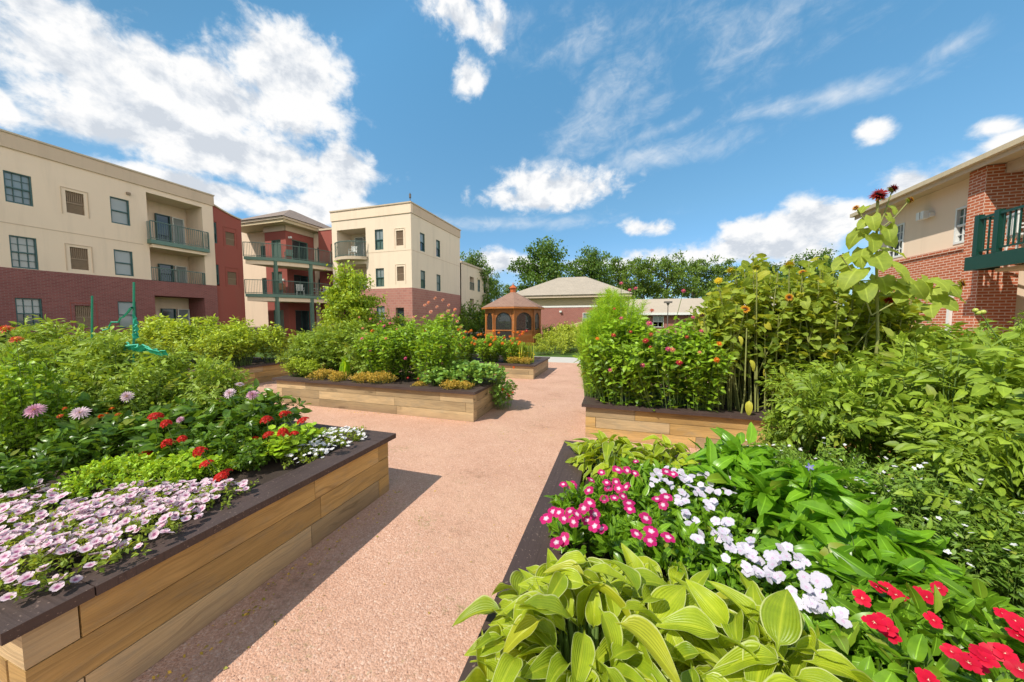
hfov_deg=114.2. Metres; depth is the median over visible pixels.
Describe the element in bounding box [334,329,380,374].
tomato plant
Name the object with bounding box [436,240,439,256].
window
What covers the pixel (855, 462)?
aster
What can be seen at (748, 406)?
dying sunflower
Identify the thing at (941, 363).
tomato plant
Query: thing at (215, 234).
window
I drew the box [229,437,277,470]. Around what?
leafy plant
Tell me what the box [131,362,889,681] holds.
gravel path
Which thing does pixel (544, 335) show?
shrub
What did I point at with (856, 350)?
leafy plant
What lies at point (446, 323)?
dahlia bush
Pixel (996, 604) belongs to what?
vinca
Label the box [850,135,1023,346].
apartment building
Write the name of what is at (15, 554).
petunia clump
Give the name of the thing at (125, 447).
leafy plant
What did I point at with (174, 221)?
window
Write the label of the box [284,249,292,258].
patio chair
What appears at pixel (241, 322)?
basil bush
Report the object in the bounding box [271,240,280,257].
door
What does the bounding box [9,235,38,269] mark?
window
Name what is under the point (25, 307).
window
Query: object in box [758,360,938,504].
tomato plant
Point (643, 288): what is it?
locust tree
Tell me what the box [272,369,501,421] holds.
raised bed
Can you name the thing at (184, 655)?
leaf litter
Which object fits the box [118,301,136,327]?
window
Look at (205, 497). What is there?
petunia clump
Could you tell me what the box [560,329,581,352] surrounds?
shrub
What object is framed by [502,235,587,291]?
shade tree
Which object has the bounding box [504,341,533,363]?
iris clump
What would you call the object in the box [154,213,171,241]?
door
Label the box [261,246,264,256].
door
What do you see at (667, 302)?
lamp post
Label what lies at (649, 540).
vinca
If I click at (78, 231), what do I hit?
apartment building
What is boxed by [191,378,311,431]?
dahlia bush
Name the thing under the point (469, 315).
shrub
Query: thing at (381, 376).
herb
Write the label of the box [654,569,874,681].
hosta
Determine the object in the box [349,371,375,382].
herb
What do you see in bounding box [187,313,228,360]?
basil bush
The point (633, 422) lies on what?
raised bed
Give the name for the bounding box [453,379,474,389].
herb
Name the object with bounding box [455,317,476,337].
shrub
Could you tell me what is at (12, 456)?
leafy plant
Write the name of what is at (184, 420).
dahlia bush
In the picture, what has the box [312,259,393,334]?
tree
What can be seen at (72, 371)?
tomato plant
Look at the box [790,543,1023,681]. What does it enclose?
vinca
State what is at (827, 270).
sunflower
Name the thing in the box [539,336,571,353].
shrub
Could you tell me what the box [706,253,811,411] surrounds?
sunflower
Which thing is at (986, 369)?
tomato plant
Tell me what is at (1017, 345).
tomato plant
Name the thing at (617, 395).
zinnia bush
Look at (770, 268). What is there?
shade tree
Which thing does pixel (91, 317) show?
garden stake
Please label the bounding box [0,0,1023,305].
sky
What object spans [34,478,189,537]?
petunia clump
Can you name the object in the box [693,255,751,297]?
locust tree
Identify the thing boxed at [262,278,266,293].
door
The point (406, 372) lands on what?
zinnia bush
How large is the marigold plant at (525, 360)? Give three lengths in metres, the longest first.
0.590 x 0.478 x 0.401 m
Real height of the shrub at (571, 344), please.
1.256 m
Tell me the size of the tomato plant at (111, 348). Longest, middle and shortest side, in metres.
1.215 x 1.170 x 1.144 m
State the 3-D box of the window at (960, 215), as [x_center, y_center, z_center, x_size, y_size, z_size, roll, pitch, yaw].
[13.112,-3.370,9.545,0.130,1.046,0.596,1,4,18]
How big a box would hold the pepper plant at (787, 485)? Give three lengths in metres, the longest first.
0.829 x 0.717 x 0.476 m
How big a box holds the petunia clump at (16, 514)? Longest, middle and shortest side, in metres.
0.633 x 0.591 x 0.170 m
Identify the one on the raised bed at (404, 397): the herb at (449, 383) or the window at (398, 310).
the herb at (449, 383)
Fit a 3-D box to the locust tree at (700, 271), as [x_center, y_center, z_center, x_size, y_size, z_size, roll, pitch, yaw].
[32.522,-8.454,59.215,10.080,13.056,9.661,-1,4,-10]
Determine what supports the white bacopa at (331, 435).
on the raised bed at (126, 617)
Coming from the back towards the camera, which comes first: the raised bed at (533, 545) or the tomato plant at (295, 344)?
the tomato plant at (295, 344)
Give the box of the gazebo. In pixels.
[481,284,544,345]
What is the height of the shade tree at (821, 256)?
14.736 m
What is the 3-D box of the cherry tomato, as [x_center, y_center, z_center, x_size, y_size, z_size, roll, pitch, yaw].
[2.019,0.702,2.421,0.486,0.663,0.468,-2,4,-7]
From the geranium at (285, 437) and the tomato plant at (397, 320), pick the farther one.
the tomato plant at (397, 320)
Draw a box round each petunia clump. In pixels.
[0,479,72,523]
[0,492,89,546]
[0,503,129,572]
[0,524,134,600]
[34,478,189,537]
[54,497,205,557]
[108,478,214,520]
[153,478,258,521]
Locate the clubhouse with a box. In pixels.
[516,277,632,338]
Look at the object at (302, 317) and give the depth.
29.83 m
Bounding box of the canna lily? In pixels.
[339,355,349,379]
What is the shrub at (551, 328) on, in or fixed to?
on the ground
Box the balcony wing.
[213,204,333,339]
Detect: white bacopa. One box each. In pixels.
[276,440,331,468]
[305,425,366,455]
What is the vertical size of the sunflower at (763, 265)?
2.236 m
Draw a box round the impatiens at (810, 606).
[738,560,936,669]
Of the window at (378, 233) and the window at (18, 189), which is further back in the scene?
the window at (378, 233)
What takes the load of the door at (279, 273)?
in the balcony wing
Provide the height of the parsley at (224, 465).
0.132 m
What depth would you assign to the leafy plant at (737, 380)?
5.14 m
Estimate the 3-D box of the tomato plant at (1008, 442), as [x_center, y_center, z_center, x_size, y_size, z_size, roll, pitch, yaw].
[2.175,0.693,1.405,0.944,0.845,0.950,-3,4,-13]
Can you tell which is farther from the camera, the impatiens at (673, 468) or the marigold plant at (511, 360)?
the marigold plant at (511, 360)
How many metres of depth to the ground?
17.78 m
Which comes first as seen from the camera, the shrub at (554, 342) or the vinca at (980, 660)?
the vinca at (980, 660)
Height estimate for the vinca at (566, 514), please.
0.331 m
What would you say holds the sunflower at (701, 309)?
on the raised bed at (633, 422)
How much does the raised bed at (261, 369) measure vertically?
0.499 m
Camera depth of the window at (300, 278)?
29.70 m
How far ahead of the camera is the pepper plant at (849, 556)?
1.30 m
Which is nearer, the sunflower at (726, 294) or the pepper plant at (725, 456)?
the pepper plant at (725, 456)
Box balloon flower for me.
[770,446,817,470]
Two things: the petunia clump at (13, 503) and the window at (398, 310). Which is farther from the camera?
the window at (398, 310)
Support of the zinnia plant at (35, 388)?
on the raised bed at (126, 617)
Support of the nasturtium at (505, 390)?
on the raised bed at (404, 397)
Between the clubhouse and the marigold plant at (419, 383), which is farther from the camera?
the clubhouse
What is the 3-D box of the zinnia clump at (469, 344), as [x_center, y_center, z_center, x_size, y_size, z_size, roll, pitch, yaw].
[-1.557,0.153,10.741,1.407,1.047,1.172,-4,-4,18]
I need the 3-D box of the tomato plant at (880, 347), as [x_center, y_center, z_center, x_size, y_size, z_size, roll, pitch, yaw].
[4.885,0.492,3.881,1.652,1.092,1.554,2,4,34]
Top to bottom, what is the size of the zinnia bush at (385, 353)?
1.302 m
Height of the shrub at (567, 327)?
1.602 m
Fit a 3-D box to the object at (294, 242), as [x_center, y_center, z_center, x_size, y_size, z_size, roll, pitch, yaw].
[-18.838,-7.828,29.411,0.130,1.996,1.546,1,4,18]
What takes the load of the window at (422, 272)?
in the apartment building at (407, 258)
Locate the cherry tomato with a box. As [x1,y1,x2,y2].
[756,392,830,460]
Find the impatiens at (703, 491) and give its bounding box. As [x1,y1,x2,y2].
[649,471,745,543]
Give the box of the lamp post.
[664,301,671,330]
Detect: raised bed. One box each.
[0,421,395,681]
[169,356,294,385]
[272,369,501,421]
[424,354,549,378]
[458,440,1023,681]
[582,386,889,458]
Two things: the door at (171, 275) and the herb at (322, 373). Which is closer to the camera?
the herb at (322, 373)
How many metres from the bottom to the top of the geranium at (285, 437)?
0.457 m
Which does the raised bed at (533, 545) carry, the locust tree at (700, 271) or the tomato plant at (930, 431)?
the tomato plant at (930, 431)
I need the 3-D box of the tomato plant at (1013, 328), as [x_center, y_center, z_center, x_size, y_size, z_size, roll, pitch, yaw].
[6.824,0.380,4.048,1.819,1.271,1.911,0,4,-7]
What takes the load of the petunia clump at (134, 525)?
on the raised bed at (126, 617)
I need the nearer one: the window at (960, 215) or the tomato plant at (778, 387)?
the tomato plant at (778, 387)
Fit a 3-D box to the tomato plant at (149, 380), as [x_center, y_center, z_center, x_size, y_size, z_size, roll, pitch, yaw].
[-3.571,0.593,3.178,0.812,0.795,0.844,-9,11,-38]
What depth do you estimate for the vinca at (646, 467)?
2.05 m
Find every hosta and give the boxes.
[452,548,719,681]
[564,430,652,484]
[593,543,710,669]
[633,434,701,470]
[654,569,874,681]
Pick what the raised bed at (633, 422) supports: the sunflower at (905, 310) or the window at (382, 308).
the sunflower at (905, 310)
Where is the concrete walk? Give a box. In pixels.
[478,354,579,362]
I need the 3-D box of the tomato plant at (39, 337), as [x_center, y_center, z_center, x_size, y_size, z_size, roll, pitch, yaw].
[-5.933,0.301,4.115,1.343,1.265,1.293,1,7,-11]
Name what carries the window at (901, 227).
in the apartment building at (951, 223)
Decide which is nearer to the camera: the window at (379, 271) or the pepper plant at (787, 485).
the pepper plant at (787, 485)
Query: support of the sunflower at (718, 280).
on the raised bed at (633, 422)
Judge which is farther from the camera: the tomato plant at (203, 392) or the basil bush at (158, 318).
the basil bush at (158, 318)
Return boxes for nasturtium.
[420,363,459,386]
[441,359,490,385]
[465,362,508,385]
[489,366,517,409]
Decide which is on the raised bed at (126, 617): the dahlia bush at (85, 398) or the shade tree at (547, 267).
the dahlia bush at (85, 398)
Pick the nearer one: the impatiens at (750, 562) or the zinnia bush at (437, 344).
the impatiens at (750, 562)
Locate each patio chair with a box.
[279,283,285,292]
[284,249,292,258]
[296,284,303,294]
[348,246,357,255]
[1004,210,1023,250]
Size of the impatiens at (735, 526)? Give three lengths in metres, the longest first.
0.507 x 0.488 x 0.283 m
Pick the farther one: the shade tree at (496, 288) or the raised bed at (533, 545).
the shade tree at (496, 288)
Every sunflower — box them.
[686,292,750,407]
[690,298,755,410]
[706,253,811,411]
[714,277,765,403]
[727,258,800,404]
[738,328,754,414]
[750,261,831,412]
[773,255,900,367]
[778,265,862,391]
[831,184,965,369]
[833,286,925,351]
[843,289,931,359]
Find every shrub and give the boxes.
[0,324,45,351]
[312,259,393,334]
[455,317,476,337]
[458,300,486,336]
[473,321,484,337]
[532,336,551,347]
[533,329,566,345]
[534,344,551,354]
[538,324,565,341]
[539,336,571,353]
[546,321,576,335]
[547,330,579,350]
[558,324,581,344]
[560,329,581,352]
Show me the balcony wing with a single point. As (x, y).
(255, 266)
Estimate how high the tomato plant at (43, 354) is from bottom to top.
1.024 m
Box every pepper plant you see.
[684,422,808,527]
[722,455,904,542]
[755,496,976,641]
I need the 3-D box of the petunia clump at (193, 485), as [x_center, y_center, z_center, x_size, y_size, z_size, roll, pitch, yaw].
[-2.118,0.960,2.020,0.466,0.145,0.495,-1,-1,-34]
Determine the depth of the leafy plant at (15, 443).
2.59 m
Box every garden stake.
[91,296,92,339]
[102,282,167,369]
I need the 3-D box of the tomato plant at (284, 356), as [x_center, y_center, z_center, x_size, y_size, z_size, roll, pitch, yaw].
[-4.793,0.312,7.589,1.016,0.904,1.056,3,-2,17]
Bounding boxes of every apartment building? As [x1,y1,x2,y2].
[0,129,218,346]
[329,194,460,332]
[460,261,488,333]
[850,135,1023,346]
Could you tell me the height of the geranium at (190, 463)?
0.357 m
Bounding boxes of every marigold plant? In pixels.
[407,377,427,385]
[506,353,522,363]
[516,352,534,363]
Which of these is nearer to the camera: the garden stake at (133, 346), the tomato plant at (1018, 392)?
the tomato plant at (1018, 392)
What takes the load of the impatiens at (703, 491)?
on the raised bed at (533, 545)
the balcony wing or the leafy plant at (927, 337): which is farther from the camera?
the balcony wing
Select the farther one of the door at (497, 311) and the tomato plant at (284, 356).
the door at (497, 311)
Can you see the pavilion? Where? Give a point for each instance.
(657, 316)
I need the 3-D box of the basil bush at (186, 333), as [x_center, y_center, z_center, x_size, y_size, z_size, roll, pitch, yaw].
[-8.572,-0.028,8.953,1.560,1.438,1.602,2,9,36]
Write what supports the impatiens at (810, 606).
on the raised bed at (533, 545)
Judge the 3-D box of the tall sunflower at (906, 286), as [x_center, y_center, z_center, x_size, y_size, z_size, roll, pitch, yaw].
[4.337,-0.355,3.745,1.160,2.748,0.410,0,4,7]
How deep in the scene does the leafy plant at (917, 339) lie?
3.98 m
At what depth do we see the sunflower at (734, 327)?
4.47 m
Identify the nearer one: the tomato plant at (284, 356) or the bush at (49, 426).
the bush at (49, 426)
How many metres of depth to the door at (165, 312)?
22.46 m
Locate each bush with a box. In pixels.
[12,401,121,467]
[22,389,177,449]
[88,391,222,458]
[119,314,190,358]
[126,313,174,354]
[150,314,218,367]
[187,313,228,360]
[189,327,245,366]
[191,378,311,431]
[205,317,262,361]
[207,322,265,366]
[254,321,294,362]
[352,318,408,381]
[358,316,427,379]
[398,316,466,384]
[412,297,463,358]
[571,285,655,400]
[572,282,661,405]
[608,289,712,410]
[660,316,738,410]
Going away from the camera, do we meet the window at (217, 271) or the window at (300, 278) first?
the window at (217, 271)
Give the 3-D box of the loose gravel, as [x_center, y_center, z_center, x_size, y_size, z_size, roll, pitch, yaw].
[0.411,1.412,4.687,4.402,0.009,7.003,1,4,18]
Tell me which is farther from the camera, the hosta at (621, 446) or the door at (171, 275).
the door at (171, 275)
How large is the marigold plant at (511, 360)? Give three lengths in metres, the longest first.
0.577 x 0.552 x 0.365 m
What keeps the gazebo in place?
on the ground
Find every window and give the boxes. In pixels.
[3,170,32,206]
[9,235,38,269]
[15,298,42,327]
[110,196,129,225]
[113,249,133,275]
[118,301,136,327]
[171,217,185,244]
[174,266,187,282]
[177,309,189,324]
[213,222,216,242]
[216,265,218,283]
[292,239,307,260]
[294,275,307,294]
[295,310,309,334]
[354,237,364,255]
[375,229,382,249]
[376,268,383,286]
[377,306,384,319]
[420,233,424,251]
[421,270,424,288]
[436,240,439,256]
[437,274,439,290]
[653,316,663,326]
[887,222,904,257]
[953,205,966,244]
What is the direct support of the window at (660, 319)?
in the pavilion
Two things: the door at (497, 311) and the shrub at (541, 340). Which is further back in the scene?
the door at (497, 311)
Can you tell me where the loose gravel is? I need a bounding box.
[195,389,582,681]
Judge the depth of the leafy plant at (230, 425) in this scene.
2.78 m
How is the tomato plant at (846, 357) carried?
on the raised bed at (633, 422)
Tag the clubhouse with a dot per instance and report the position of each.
(563, 299)
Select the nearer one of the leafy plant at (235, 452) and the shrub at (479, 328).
the leafy plant at (235, 452)
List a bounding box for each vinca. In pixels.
[540,480,655,559]
[569,465,666,526]
[594,493,727,592]
[614,454,693,517]
[765,588,998,681]
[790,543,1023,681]
[878,547,1023,681]
[904,643,1023,681]
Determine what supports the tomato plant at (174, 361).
on the raised bed at (126, 617)
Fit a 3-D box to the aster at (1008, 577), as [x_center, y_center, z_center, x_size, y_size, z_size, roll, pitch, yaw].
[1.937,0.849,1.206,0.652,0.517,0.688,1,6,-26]
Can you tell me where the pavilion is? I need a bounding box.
[629,297,842,334]
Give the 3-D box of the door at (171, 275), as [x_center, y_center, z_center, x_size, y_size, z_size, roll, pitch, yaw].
[-23.180,-4.329,22.231,0.130,1.596,0.746,1,4,18]
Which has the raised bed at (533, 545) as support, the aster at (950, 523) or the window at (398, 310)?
the aster at (950, 523)
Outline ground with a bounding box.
[125,333,752,357]
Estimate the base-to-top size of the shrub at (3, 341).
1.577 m
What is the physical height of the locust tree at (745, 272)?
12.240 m
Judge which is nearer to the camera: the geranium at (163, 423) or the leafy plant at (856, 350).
the geranium at (163, 423)
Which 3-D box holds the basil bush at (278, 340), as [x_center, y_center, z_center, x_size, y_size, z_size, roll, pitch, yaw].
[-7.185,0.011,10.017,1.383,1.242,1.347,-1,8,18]
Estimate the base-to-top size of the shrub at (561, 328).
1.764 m
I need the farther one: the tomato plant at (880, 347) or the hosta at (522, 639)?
the tomato plant at (880, 347)
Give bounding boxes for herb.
[305,368,337,379]
[328,370,349,381]
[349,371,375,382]
[366,371,398,383]
[439,378,460,389]
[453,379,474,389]
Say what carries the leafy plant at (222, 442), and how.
on the raised bed at (126, 617)
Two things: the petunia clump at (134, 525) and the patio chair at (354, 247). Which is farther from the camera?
the patio chair at (354, 247)
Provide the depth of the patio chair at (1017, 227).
7.94 m
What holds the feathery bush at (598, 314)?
on the raised bed at (633, 422)
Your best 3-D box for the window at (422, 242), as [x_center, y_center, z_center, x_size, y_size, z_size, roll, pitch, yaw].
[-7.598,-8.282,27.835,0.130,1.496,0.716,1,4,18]
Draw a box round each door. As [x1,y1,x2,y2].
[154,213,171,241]
[158,263,173,281]
[161,308,176,322]
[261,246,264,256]
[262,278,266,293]
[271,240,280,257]
[272,272,281,293]
[274,310,283,331]
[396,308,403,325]
[495,308,512,336]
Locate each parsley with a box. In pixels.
[41,451,150,508]
[111,449,208,493]
[184,459,242,479]
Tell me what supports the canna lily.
on the raised bed at (404, 397)
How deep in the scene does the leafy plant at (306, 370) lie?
6.94 m
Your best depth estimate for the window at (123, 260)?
19.25 m
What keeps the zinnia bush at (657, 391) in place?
on the raised bed at (633, 422)
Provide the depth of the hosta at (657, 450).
2.49 m
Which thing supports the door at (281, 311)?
in the balcony wing
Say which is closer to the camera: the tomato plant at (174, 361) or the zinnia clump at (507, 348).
the tomato plant at (174, 361)
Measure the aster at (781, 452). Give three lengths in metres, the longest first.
0.533 x 0.505 x 0.400 m
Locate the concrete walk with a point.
(563, 359)
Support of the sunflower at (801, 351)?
on the raised bed at (633, 422)
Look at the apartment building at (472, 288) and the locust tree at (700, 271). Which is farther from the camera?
the locust tree at (700, 271)
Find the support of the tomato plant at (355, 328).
on the raised bed at (404, 397)
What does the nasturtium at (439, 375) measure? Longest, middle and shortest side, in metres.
0.844 x 0.798 x 0.423 m
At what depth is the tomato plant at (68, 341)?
3.91 m
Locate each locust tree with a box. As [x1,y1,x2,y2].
[602,255,656,298]
[623,255,669,298]
[641,249,702,298]
[668,257,721,297]
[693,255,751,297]
[729,263,764,290]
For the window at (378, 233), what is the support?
in the apartment building at (407, 258)
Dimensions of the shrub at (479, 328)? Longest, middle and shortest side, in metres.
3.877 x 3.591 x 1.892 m
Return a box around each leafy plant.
[0,443,17,462]
[0,449,61,501]
[3,374,64,424]
[3,420,28,452]
[9,418,128,479]
[117,430,164,461]
[172,419,223,451]
[187,421,251,469]
[199,408,278,446]
[229,428,262,460]
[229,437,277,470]
[279,355,313,376]
[295,358,322,377]
[685,358,753,397]
[737,356,763,399]
[828,341,881,370]
[836,337,900,393]
[853,321,945,344]
[894,327,931,358]
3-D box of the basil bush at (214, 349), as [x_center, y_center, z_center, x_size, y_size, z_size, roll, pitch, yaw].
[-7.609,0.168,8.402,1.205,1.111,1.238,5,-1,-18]
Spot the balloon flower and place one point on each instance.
(801, 457)
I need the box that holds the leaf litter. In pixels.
[152,390,696,681]
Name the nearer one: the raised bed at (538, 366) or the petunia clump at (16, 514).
the petunia clump at (16, 514)
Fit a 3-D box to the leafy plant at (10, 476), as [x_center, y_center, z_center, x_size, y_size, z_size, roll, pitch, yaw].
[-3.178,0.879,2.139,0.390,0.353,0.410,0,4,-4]
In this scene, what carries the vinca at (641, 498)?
on the raised bed at (533, 545)
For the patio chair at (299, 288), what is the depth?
27.90 m
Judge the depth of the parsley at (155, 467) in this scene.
2.26 m
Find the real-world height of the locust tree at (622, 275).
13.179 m
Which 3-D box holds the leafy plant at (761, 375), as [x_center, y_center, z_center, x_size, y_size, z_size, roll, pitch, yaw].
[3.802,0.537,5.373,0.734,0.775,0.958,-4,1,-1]
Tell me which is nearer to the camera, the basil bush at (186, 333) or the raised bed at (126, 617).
the raised bed at (126, 617)
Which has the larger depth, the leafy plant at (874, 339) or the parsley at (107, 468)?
the leafy plant at (874, 339)
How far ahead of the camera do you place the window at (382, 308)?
27.67 m
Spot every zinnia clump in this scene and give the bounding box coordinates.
[449,328,483,361]
[475,329,505,362]
[499,330,527,362]
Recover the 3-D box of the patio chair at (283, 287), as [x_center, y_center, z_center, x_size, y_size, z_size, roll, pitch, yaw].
[-18.816,-4.241,27.076,0.590,0.963,0.560,-2,4,-28]
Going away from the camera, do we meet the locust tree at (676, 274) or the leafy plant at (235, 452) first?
the leafy plant at (235, 452)
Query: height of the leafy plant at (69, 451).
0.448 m
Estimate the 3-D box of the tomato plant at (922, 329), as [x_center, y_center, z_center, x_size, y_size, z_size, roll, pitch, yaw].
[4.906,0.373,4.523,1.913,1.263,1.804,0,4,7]
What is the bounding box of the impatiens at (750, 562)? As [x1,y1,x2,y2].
[690,526,811,595]
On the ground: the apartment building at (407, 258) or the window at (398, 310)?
the apartment building at (407, 258)
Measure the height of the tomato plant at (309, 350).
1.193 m
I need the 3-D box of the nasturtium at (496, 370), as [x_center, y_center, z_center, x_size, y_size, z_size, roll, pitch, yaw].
[-0.478,0.622,6.319,0.837,0.444,0.887,-4,1,-31]
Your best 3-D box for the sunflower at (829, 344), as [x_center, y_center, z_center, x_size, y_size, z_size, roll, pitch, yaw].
[3.983,-0.064,4.278,1.048,2.137,1.173,-2,4,-27]
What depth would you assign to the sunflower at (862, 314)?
4.14 m
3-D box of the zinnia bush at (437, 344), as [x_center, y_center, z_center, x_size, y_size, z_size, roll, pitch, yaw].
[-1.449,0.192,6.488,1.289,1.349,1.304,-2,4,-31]
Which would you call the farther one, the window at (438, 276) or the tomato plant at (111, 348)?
the window at (438, 276)
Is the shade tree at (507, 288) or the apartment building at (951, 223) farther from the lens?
the shade tree at (507, 288)
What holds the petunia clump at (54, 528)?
on the raised bed at (126, 617)
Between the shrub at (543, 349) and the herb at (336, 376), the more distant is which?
the shrub at (543, 349)
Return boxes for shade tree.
[460,248,497,306]
[489,272,504,302]
[499,283,518,294]
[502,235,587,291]
[562,245,626,287]
[767,261,802,296]
[780,244,866,297]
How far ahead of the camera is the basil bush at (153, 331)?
9.03 m
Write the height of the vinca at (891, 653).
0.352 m
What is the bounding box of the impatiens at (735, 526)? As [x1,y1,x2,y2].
[668,490,791,578]
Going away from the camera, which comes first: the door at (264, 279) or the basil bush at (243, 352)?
the basil bush at (243, 352)
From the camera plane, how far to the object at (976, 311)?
3.77 m
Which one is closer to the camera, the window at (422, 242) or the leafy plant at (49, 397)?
the leafy plant at (49, 397)
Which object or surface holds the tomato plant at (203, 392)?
on the raised bed at (126, 617)
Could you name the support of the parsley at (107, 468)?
on the raised bed at (126, 617)
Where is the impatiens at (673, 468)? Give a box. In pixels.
[642,460,705,500]
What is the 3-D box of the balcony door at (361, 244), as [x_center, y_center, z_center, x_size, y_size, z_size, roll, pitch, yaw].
[-13.622,-8.243,29.636,0.996,1.996,0.130,1,4,18]
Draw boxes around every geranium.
[132,412,187,475]
[159,443,235,485]
[239,410,325,462]
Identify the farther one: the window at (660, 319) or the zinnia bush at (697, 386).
the window at (660, 319)
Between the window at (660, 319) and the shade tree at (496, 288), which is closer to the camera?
the window at (660, 319)
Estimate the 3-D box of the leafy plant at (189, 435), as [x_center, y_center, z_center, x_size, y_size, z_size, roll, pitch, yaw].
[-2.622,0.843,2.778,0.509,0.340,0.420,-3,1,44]
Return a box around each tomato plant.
[0,314,77,363]
[0,336,85,378]
[25,317,167,382]
[26,351,137,405]
[57,326,186,391]
[82,361,192,441]
[92,339,239,398]
[158,355,262,422]
[275,335,318,371]
[285,326,328,365]
[290,324,352,371]
[312,317,375,374]
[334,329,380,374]
[367,316,401,342]
[390,313,417,338]
[755,359,863,403]
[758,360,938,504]
[797,341,927,406]
[804,322,1023,490]
[811,324,939,368]
[829,384,1023,564]
[859,337,1023,400]
[888,341,1023,497]
[893,404,1023,607]
[924,318,1023,355]
[924,325,1023,394]
[948,353,1023,405]
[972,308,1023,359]
[972,326,1021,335]
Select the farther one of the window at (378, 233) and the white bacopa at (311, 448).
the window at (378, 233)
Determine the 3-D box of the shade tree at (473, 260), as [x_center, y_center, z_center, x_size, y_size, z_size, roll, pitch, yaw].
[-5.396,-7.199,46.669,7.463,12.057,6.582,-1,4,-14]
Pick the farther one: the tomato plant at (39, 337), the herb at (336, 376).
the herb at (336, 376)
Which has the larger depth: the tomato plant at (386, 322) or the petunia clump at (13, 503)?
the tomato plant at (386, 322)
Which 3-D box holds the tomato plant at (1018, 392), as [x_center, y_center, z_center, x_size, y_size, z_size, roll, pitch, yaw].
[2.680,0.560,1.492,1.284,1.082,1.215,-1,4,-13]
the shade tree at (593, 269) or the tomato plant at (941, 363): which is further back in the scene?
the shade tree at (593, 269)
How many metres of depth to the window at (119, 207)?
19.08 m
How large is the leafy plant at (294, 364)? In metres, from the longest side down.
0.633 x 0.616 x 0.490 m
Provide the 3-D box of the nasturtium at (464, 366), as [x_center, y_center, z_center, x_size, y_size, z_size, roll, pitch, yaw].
[-0.894,0.592,6.263,1.013,0.508,0.957,1,7,-7]
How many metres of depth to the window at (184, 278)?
23.03 m
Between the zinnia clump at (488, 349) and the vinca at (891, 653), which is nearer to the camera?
the vinca at (891, 653)
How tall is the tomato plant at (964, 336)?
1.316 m
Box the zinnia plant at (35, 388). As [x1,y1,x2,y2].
[0,325,81,470]
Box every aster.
[743,440,813,463]
[774,437,945,526]
[829,462,1023,601]
[910,491,1023,622]
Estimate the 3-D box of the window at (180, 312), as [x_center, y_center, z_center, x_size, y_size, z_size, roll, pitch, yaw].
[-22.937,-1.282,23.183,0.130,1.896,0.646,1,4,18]
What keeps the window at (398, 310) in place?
in the apartment building at (407, 258)

